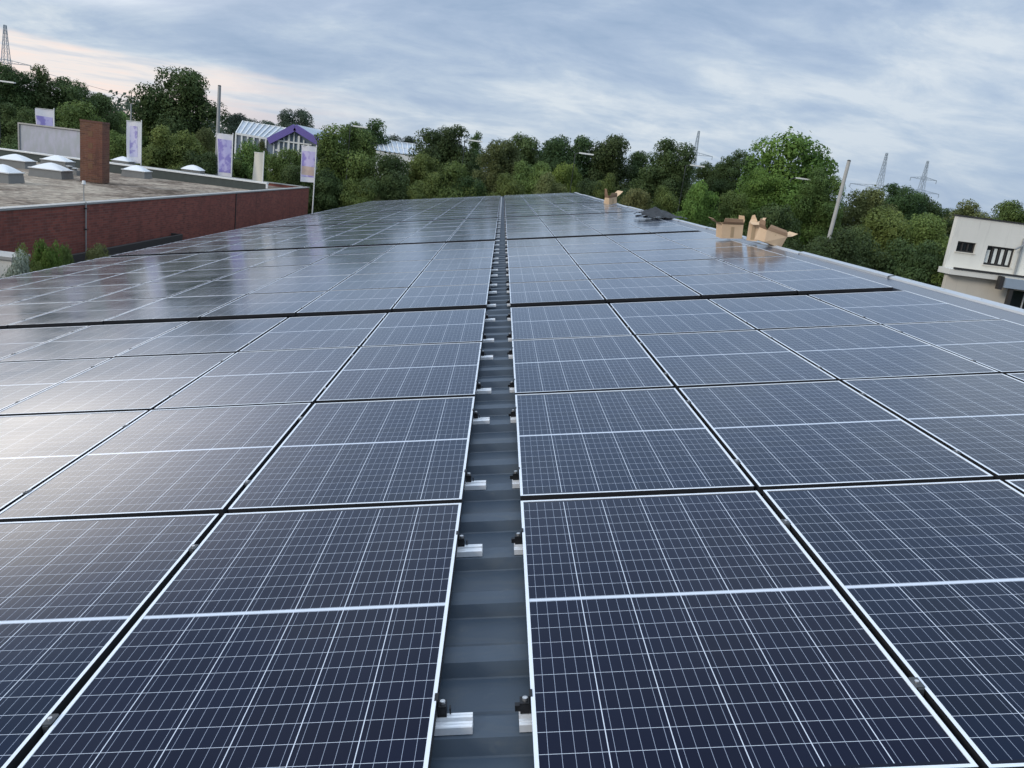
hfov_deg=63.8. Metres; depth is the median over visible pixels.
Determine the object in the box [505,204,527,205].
solar panel
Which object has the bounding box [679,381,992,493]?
solar panel
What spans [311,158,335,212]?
tree
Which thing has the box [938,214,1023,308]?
cream building
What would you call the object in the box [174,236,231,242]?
solar panel
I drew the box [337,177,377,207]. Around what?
shrub
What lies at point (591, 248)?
solar panel
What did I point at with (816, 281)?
solar panel
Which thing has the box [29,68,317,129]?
power lines
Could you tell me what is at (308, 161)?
banner flag
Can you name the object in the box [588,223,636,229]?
solar panel
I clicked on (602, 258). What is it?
solar panel
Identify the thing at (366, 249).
solar panel
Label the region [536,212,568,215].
solar panel
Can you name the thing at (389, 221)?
solar panel
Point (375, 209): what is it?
solar panel
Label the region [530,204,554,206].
solar panel
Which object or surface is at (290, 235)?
solar panel
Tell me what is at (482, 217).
solar panel
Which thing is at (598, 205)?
solar panel
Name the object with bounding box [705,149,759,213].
tree
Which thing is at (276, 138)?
glasshouse
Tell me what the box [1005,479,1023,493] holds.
solar panel
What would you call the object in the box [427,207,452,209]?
solar panel
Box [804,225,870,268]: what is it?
tree
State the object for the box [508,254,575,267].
solar panel
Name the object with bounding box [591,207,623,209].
solar panel
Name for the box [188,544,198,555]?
clamp
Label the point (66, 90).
tree
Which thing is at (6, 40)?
power pylon
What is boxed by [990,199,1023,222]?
tree
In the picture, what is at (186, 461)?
solar panel
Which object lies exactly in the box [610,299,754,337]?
solar panel
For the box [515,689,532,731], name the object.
mounting rail
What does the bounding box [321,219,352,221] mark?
solar panel
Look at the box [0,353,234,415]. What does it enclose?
solar panel
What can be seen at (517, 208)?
solar panel
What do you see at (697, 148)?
power pylon
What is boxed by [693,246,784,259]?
solar panel
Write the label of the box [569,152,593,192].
street lamp
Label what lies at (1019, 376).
solar panel
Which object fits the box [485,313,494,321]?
mounting rail
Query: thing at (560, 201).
solar panel
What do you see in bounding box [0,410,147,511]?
solar panel
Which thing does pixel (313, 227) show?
solar panel
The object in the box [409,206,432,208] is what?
solar panel
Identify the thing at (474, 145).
tree
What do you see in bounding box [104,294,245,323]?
solar panel
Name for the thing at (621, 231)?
solar panel
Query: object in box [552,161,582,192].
tree
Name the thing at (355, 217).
solar panel
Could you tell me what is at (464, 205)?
solar panel
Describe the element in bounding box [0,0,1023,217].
sky
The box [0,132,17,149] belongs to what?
shrub
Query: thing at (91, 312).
solar panel
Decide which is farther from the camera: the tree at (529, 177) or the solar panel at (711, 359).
the tree at (529, 177)
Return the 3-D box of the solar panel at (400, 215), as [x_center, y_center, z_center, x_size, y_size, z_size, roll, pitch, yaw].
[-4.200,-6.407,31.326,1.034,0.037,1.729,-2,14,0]
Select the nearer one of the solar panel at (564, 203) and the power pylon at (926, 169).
the solar panel at (564, 203)
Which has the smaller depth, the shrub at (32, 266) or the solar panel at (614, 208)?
the shrub at (32, 266)
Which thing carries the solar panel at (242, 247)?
on the industrial hall
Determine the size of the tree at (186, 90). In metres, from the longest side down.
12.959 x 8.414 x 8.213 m
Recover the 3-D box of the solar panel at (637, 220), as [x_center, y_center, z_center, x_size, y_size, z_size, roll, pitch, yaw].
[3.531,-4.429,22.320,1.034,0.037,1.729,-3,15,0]
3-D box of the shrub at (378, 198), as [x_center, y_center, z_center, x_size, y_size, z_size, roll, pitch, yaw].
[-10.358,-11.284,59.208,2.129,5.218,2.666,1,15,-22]
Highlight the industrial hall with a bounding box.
[0,192,1023,767]
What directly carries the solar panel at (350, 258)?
on the industrial hall
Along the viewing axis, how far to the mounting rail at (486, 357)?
6.69 m
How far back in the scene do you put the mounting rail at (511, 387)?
5.69 m
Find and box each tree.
[0,62,43,145]
[0,102,35,147]
[27,63,60,124]
[37,76,101,125]
[53,98,107,128]
[89,92,126,135]
[110,129,142,164]
[115,111,132,135]
[123,66,228,167]
[135,107,160,148]
[135,124,207,169]
[190,126,215,161]
[221,112,259,157]
[232,155,242,177]
[233,138,270,180]
[247,118,276,125]
[257,139,269,169]
[263,147,301,182]
[276,108,314,128]
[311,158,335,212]
[314,121,380,204]
[346,118,392,174]
[354,152,411,200]
[387,133,423,154]
[403,151,441,189]
[405,124,478,185]
[420,160,486,198]
[467,132,484,177]
[471,139,521,195]
[488,131,550,184]
[512,160,550,193]
[538,134,603,181]
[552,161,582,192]
[581,134,633,194]
[591,172,620,199]
[619,188,652,209]
[622,150,661,204]
[628,136,697,213]
[650,184,679,212]
[671,179,720,226]
[691,161,723,225]
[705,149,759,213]
[707,189,752,235]
[734,126,839,251]
[736,167,789,229]
[742,201,805,251]
[791,167,846,252]
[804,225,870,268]
[832,185,898,238]
[841,221,895,273]
[854,205,912,259]
[876,236,945,286]
[882,182,928,234]
[882,212,948,286]
[914,193,953,237]
[941,198,994,235]
[942,207,959,234]
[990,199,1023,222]
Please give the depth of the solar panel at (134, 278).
13.24 m
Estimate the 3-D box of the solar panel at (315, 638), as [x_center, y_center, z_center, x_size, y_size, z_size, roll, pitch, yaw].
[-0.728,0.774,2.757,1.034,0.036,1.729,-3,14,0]
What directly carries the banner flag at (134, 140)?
on the ground
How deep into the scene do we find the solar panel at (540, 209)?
31.30 m
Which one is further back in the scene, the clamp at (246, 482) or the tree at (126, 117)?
the tree at (126, 117)
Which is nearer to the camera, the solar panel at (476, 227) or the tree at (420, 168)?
the solar panel at (476, 227)
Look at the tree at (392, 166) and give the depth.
58.53 m
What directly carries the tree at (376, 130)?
on the ground
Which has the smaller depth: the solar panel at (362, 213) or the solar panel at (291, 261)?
the solar panel at (291, 261)
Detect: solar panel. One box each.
[0,276,59,289]
[0,287,70,304]
[0,301,83,328]
[0,322,187,362]
[0,326,87,358]
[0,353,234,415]
[0,358,110,410]
[0,403,311,521]
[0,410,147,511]
[0,514,219,767]
[5,273,122,289]
[6,265,107,277]
[7,284,140,304]
[8,298,163,327]
[17,503,461,767]
[59,256,146,266]
[69,262,164,274]
[75,270,185,286]
[88,281,210,300]
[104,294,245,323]
[111,247,184,256]
[113,254,195,264]
[116,317,286,357]
[127,260,218,272]
[145,241,210,248]
[145,268,246,283]
[154,347,357,409]
[159,245,229,254]
[169,251,247,261]
[171,278,280,296]
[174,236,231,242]
[189,239,252,246]
[189,258,272,269]
[201,291,326,319]
[202,232,248,236]
[207,243,274,252]
[214,265,308,280]
[216,234,270,240]
[221,228,266,232]
[222,249,296,259]
[228,397,474,512]
[234,237,293,244]
[237,230,286,235]
[239,313,386,351]
[242,224,283,228]
[249,255,329,267]
[249,275,350,293]
[254,227,297,231]
[255,241,318,250]
[256,233,306,238]
[260,221,296,224]
[274,218,309,221]
[274,223,312,227]
[275,229,319,233]
[278,236,332,242]
[278,247,346,256]
[284,216,318,219]
[286,262,369,276]
[288,220,324,223]
[291,225,332,229]
[297,231,345,236]
[297,288,407,315]
[298,214,326,216]
[301,217,335,220]
[303,239,363,248]
[306,221,345,225]
[308,212,335,214]
[310,227,356,232]
[311,253,383,264]
[314,215,343,217]
[316,342,481,402]
[317,210,343,212]
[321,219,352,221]
[322,234,373,240]
[323,213,351,215]
[324,224,364,228]
[329,216,362,219]
[330,272,420,290]
[331,211,358,213]
[332,245,395,254]
[336,229,383,235]
[338,220,375,224]
[340,214,368,216]
[348,212,375,214]
[349,226,390,230]
[350,217,383,220]
[352,237,407,246]
[353,260,430,274]
[355,210,381,212]
[360,215,389,217]
[360,222,399,226]
[362,309,485,346]
[363,208,388,210]
[366,213,394,215]
[366,232,414,238]
[371,219,405,222]
[373,211,399,213]
[373,250,438,261]
[376,228,421,233]
[379,209,405,211]
[379,216,411,219]
[386,243,444,252]
[387,214,416,216]
[387,224,426,228]
[392,212,420,214]
[393,221,431,225]
[393,284,488,311]
[398,210,424,212]
[400,235,451,244]
[402,217,437,221]
[403,208,428,210]
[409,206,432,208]
[410,215,440,217]
[410,230,455,236]
[411,269,490,286]
[414,213,443,215]
[417,226,458,231]
[419,211,446,213]
[423,209,449,211]
[423,223,461,227]
[423,257,492,271]
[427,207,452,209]
[429,219,464,223]
[431,205,454,207]
[433,248,493,259]
[434,216,467,220]
[439,214,469,216]
[441,241,494,249]
[442,211,471,214]
[445,210,472,212]
[448,208,474,210]
[448,234,495,242]
[451,206,475,208]
[453,229,495,234]
[454,205,476,206]
[457,225,496,229]
[461,221,496,225]
[464,218,497,221]
[466,215,497,218]
[469,212,497,215]
[471,210,498,213]
[473,208,498,210]
[474,207,498,209]
[476,205,498,207]
[505,202,526,204]
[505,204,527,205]
[505,205,529,207]
[505,207,530,209]
[505,209,532,211]
[505,211,534,213]
[506,213,536,217]
[506,216,538,220]
[506,219,542,223]
[506,223,545,227]
[506,227,548,232]
[507,231,553,239]
[507,238,559,247]
[507,245,566,255]
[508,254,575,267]
[508,265,587,282]
[509,280,603,306]
[511,304,631,339]
[512,335,673,394]
[515,388,753,500]
[521,491,978,767]
[527,201,549,203]
[528,203,551,205]
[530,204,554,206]
[531,206,557,208]
[532,208,561,210]
[534,210,564,213]
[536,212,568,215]
[538,215,574,219]
[541,218,578,223]
[544,221,585,226]
[547,225,591,231]
[549,200,572,202]
[551,229,601,237]
[552,202,575,203]
[554,203,580,205]
[556,236,614,245]
[557,205,585,207]
[560,207,587,209]
[562,243,627,254]
[563,208,594,211]
[566,210,600,214]
[569,251,645,265]
[571,199,595,201]
[571,214,607,217]
[576,201,598,202]
[576,216,614,220]
[578,202,603,204]
[578,262,667,280]
[581,219,625,224]
[583,204,611,206]
[587,205,615,207]
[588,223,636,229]
[590,276,699,301]
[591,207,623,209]
[595,227,649,235]
[596,209,632,213]
[604,212,640,215]
[606,234,668,242]
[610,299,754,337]
[611,215,652,219]
[617,240,689,251]
[619,218,664,222]
[628,221,680,227]
[631,249,715,262]
[636,330,835,390]
[639,225,697,233]
[648,259,749,277]
[655,232,718,240]
[672,238,749,248]
[672,273,796,297]
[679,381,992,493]
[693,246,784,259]
[709,295,877,331]
[718,256,829,272]
[753,269,892,293]
[760,325,998,381]
[763,480,1023,767]
[808,291,1000,324]
[842,374,1023,481]
[883,319,1023,374]
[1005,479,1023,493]
[1006,373,1023,381]
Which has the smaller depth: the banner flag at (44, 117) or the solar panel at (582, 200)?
the solar panel at (582, 200)
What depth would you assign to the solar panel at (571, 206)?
32.99 m
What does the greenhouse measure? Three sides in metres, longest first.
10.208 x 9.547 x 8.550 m
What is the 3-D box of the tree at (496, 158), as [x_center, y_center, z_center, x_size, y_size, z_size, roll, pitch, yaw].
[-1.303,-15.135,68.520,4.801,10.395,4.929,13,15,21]
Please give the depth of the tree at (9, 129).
60.05 m
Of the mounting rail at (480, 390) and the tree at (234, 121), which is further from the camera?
the tree at (234, 121)
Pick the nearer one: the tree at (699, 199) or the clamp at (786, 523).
the clamp at (786, 523)
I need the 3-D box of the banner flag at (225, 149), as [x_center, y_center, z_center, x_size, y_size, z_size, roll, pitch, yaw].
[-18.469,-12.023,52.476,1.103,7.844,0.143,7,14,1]
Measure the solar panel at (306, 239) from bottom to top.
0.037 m
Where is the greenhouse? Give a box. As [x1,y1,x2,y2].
[373,140,418,174]
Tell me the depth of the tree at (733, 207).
56.27 m
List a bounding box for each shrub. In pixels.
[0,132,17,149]
[0,248,31,277]
[15,242,41,271]
[30,238,62,269]
[58,242,74,264]
[85,243,110,259]
[176,150,217,174]
[277,162,324,213]
[312,167,347,212]
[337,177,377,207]
[360,194,381,201]
[377,178,405,200]
[406,173,444,199]
[448,176,486,196]
[485,172,525,195]
[531,171,567,193]
[576,177,600,197]
[617,187,637,204]
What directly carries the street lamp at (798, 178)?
on the yard pavement
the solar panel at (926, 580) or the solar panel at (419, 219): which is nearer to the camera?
the solar panel at (926, 580)
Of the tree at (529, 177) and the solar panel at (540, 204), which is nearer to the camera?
the solar panel at (540, 204)
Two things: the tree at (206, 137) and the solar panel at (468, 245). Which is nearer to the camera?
the solar panel at (468, 245)
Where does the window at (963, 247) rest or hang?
in the cream building at (983, 258)
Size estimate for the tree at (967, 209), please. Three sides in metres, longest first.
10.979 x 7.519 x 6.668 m
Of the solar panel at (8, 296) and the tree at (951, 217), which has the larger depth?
the tree at (951, 217)
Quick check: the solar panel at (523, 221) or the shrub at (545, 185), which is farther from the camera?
the shrub at (545, 185)
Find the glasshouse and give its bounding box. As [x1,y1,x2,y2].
[234,120,344,173]
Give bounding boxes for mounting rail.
[434,693,472,735]
[456,531,482,556]
[464,469,485,489]
[472,409,489,424]
[476,380,490,393]
[480,349,492,359]
[482,332,493,342]
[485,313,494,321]
[487,299,495,306]
[488,288,496,293]
[507,331,511,341]
[507,347,512,358]
[508,379,514,392]
[509,407,516,422]
[510,467,519,487]
[511,528,522,554]
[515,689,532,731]
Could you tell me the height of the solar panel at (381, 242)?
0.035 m
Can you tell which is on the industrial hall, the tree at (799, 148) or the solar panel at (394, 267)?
the solar panel at (394, 267)
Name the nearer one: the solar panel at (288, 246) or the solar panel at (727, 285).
the solar panel at (727, 285)
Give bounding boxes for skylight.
[0,154,36,168]
[0,164,24,183]
[28,163,73,179]
[39,155,74,168]
[111,156,134,164]
[121,165,152,178]
[180,165,204,173]
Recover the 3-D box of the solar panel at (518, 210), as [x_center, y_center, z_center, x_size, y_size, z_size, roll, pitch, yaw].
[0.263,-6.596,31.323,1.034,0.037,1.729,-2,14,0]
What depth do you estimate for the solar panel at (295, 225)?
27.63 m
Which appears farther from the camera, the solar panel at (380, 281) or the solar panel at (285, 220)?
the solar panel at (285, 220)
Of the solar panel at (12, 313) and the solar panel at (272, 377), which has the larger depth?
the solar panel at (12, 313)
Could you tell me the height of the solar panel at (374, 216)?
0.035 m
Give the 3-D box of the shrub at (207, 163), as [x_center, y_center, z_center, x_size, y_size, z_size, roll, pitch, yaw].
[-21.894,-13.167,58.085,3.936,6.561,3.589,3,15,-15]
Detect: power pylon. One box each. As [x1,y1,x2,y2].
[0,25,31,68]
[692,131,712,173]
[849,153,903,199]
[909,161,938,196]
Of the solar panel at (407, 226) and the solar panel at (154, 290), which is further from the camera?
the solar panel at (407, 226)
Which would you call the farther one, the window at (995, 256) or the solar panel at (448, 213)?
the window at (995, 256)
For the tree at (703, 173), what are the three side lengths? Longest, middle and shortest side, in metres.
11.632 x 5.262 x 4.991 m
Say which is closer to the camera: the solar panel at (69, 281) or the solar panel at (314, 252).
the solar panel at (69, 281)
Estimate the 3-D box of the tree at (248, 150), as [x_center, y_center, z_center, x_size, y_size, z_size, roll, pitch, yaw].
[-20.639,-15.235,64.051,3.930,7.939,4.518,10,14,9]
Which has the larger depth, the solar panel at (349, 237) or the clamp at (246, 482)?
the solar panel at (349, 237)
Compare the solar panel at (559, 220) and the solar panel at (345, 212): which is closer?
the solar panel at (559, 220)
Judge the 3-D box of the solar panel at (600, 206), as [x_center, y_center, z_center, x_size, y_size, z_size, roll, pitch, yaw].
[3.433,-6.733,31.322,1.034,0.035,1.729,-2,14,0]
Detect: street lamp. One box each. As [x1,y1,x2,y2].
[0,80,15,144]
[346,125,367,183]
[461,139,482,175]
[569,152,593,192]
[677,164,704,214]
[788,177,807,190]
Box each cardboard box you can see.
[604,189,622,204]
[709,215,744,238]
[746,215,765,240]
[755,218,796,246]
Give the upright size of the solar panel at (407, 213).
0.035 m
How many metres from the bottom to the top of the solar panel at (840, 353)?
0.038 m
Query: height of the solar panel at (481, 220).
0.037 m
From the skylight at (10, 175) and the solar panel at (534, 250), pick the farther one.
the skylight at (10, 175)
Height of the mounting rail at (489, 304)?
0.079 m
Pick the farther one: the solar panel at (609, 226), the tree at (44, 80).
the tree at (44, 80)
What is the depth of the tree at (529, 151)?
83.50 m
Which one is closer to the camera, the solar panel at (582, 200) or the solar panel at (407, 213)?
the solar panel at (407, 213)
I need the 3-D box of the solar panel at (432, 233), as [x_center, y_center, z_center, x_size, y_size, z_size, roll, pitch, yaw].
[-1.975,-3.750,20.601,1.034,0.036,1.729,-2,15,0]
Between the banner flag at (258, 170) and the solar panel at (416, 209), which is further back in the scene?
the banner flag at (258, 170)
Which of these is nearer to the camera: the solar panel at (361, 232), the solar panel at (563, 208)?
the solar panel at (361, 232)
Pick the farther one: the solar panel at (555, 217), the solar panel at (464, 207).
the solar panel at (464, 207)
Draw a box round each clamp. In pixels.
[22,489,32,495]
[41,714,58,733]
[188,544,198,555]
[243,480,250,487]
[733,459,740,467]
[781,519,790,530]
[908,677,924,697]
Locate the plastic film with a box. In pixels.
[633,207,687,218]
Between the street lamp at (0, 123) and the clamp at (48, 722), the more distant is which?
the street lamp at (0, 123)
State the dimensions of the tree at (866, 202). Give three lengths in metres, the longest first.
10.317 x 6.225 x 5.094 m
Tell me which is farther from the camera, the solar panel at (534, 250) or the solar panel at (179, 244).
the solar panel at (179, 244)
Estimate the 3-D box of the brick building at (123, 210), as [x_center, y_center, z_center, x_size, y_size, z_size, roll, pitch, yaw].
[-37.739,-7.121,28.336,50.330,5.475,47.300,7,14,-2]
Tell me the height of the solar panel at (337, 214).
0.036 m
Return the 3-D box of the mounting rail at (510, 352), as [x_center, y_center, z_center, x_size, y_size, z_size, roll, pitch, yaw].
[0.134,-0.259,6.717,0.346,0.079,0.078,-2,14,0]
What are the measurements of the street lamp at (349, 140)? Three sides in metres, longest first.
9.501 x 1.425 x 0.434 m
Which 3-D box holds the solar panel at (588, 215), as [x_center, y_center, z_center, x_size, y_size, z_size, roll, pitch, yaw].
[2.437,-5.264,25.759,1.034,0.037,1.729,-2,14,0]
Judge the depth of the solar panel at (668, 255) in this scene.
13.20 m
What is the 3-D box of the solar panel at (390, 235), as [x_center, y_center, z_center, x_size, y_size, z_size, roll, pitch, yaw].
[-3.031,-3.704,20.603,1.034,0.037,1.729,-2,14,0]
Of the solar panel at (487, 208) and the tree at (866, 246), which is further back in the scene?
the tree at (866, 246)
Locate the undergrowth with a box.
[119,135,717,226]
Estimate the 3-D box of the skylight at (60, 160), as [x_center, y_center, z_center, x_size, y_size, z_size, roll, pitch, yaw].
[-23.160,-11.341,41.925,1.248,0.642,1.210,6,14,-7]
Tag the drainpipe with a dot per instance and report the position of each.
(85, 208)
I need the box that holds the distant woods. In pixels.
[30,90,858,232]
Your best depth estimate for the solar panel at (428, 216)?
29.60 m
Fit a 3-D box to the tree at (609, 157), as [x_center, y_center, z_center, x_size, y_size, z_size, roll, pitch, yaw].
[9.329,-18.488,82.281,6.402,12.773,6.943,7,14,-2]
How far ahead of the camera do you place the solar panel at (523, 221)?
23.98 m
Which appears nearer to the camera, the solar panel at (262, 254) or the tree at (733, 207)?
the solar panel at (262, 254)
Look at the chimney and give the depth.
34.37 m
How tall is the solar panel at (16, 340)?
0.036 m
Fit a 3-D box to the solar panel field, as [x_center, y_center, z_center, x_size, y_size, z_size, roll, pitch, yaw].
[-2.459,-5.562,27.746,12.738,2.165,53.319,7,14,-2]
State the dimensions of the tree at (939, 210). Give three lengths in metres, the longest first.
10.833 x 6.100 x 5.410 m
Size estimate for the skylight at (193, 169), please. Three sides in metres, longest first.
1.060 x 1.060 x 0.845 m
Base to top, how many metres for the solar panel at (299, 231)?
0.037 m
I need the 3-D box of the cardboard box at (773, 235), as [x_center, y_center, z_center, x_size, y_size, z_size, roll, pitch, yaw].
[4.543,-2.577,14.203,0.662,0.357,0.333,14,14,-22]
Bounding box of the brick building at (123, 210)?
[0,148,309,268]
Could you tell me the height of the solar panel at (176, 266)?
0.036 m
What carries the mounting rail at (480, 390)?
attached to the industrial hall
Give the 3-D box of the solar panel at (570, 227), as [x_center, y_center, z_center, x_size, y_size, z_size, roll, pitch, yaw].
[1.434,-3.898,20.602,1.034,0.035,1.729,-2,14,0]
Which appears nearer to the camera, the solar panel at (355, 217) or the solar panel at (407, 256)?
the solar panel at (407, 256)
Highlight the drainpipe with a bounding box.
[82,181,87,251]
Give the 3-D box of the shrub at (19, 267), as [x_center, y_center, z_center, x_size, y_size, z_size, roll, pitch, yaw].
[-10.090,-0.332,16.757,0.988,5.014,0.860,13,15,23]
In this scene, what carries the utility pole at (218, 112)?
on the ground
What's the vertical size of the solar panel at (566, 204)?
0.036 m
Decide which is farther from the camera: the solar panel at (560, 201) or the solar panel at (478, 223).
the solar panel at (560, 201)
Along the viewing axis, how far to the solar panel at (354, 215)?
33.05 m
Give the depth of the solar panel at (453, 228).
22.27 m
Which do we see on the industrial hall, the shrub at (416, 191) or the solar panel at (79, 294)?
the solar panel at (79, 294)
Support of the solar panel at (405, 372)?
on the industrial hall
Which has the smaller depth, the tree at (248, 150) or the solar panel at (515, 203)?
the solar panel at (515, 203)
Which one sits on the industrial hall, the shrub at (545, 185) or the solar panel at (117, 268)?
the solar panel at (117, 268)
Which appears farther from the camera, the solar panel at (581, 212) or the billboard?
the billboard
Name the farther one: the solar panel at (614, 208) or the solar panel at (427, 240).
the solar panel at (614, 208)
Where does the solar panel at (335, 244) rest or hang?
on the industrial hall
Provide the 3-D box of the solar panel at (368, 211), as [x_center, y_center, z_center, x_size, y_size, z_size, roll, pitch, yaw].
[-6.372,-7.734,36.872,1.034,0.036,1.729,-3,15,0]
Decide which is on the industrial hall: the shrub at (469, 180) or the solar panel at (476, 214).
the solar panel at (476, 214)
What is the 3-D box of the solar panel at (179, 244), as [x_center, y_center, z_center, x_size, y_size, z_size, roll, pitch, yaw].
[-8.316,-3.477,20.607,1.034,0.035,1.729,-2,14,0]
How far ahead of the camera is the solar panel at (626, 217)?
23.98 m
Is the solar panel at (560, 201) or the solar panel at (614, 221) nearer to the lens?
the solar panel at (614, 221)
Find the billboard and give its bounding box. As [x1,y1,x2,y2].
[17,122,79,157]
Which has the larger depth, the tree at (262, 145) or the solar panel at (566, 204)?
the tree at (262, 145)
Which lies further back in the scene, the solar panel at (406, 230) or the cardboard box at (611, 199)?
the cardboard box at (611, 199)
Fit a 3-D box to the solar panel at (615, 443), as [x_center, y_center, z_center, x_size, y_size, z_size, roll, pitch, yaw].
[0.546,0.277,4.478,1.034,0.037,1.729,-2,14,0]
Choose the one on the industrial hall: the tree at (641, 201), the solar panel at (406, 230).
the solar panel at (406, 230)
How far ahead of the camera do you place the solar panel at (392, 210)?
36.60 m
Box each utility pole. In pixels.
[130,103,131,120]
[215,85,220,174]
[827,160,850,237]
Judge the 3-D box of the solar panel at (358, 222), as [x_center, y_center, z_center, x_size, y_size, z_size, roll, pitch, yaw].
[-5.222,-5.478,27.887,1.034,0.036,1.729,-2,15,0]
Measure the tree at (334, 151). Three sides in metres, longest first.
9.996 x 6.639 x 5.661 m
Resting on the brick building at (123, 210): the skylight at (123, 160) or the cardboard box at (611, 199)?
the skylight at (123, 160)
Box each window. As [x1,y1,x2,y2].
[955,241,975,254]
[982,246,1013,268]
[1010,290,1023,308]
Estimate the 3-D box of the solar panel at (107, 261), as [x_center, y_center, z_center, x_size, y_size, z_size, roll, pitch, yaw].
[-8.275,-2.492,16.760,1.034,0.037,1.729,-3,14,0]
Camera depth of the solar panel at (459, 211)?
33.06 m
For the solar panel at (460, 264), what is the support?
on the industrial hall
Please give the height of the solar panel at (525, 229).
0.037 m
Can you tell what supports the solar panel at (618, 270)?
on the industrial hall
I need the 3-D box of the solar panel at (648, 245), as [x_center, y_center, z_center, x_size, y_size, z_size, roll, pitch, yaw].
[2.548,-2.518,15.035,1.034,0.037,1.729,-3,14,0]
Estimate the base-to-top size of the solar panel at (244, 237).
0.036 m
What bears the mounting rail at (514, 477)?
attached to the industrial hall
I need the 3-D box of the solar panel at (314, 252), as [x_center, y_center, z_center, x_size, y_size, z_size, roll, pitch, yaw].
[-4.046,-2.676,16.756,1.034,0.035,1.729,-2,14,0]
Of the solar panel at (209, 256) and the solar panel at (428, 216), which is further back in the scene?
the solar panel at (428, 216)
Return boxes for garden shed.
[0,251,30,277]
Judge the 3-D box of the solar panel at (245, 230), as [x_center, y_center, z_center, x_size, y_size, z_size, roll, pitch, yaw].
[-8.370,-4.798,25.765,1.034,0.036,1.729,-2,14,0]
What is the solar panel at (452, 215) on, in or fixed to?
on the industrial hall
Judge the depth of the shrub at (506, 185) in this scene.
58.76 m
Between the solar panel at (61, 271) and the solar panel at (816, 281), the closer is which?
the solar panel at (816, 281)
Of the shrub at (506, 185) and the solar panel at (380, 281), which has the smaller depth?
the solar panel at (380, 281)
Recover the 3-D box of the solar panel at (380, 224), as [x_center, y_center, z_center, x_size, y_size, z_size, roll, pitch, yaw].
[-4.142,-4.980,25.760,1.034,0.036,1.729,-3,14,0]
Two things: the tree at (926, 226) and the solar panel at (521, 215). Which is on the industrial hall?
the solar panel at (521, 215)
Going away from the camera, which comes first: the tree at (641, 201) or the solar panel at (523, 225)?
the solar panel at (523, 225)
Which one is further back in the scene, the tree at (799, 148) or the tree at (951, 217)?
the tree at (951, 217)
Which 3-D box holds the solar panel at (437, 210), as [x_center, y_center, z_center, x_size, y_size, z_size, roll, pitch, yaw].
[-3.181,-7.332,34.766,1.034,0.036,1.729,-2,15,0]
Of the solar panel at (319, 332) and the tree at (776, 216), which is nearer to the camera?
the solar panel at (319, 332)
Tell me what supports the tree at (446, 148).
on the ground
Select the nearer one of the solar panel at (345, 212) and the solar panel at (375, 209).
the solar panel at (345, 212)
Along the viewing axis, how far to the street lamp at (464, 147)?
59.62 m
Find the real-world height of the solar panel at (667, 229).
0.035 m
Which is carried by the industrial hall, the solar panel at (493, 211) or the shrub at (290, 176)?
the solar panel at (493, 211)
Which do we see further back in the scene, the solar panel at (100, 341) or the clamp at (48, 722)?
the solar panel at (100, 341)
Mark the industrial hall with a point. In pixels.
(486, 670)
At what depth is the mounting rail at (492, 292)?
10.37 m
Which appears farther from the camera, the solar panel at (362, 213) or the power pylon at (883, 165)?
the power pylon at (883, 165)
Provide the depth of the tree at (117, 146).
60.60 m
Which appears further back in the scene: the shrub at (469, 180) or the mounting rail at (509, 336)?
the shrub at (469, 180)
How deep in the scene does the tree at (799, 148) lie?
58.77 m
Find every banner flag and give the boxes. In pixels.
[35,108,54,126]
[126,120,141,165]
[217,133,233,176]
[252,151,264,181]
[300,145,316,212]
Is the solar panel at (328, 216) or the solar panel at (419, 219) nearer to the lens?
the solar panel at (419, 219)
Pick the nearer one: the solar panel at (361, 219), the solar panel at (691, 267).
the solar panel at (691, 267)
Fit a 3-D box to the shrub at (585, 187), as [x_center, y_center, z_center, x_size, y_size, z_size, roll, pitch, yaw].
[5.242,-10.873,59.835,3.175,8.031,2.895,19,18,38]
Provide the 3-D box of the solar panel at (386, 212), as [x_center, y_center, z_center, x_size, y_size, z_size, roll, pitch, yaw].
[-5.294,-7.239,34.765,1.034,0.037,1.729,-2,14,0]
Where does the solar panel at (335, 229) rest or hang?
on the industrial hall
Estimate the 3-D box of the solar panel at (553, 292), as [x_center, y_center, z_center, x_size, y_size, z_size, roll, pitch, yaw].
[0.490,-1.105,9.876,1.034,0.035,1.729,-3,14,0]
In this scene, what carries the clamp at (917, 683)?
attached to the industrial hall
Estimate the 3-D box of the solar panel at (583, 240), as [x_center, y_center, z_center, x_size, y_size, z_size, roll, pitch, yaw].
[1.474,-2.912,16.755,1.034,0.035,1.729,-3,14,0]
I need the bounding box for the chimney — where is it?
[80,119,109,183]
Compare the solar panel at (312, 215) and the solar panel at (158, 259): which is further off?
the solar panel at (312, 215)
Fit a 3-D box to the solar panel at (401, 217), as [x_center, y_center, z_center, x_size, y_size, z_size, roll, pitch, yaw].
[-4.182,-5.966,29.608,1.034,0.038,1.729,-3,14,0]
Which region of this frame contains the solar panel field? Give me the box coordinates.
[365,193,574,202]
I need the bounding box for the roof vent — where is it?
[66,165,79,175]
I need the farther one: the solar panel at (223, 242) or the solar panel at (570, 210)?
the solar panel at (570, 210)
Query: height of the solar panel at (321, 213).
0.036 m
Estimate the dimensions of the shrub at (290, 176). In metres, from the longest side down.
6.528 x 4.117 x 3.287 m
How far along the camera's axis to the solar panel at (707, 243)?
14.97 m
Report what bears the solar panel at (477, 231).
on the industrial hall
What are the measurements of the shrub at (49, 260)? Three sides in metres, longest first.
4.910 x 0.830 x 0.756 m
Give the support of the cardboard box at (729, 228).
on the industrial hall
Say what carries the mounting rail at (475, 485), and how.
attached to the industrial hall
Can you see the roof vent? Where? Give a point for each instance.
(76, 172)
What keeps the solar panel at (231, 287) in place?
on the industrial hall
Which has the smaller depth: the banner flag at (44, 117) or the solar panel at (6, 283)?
the solar panel at (6, 283)

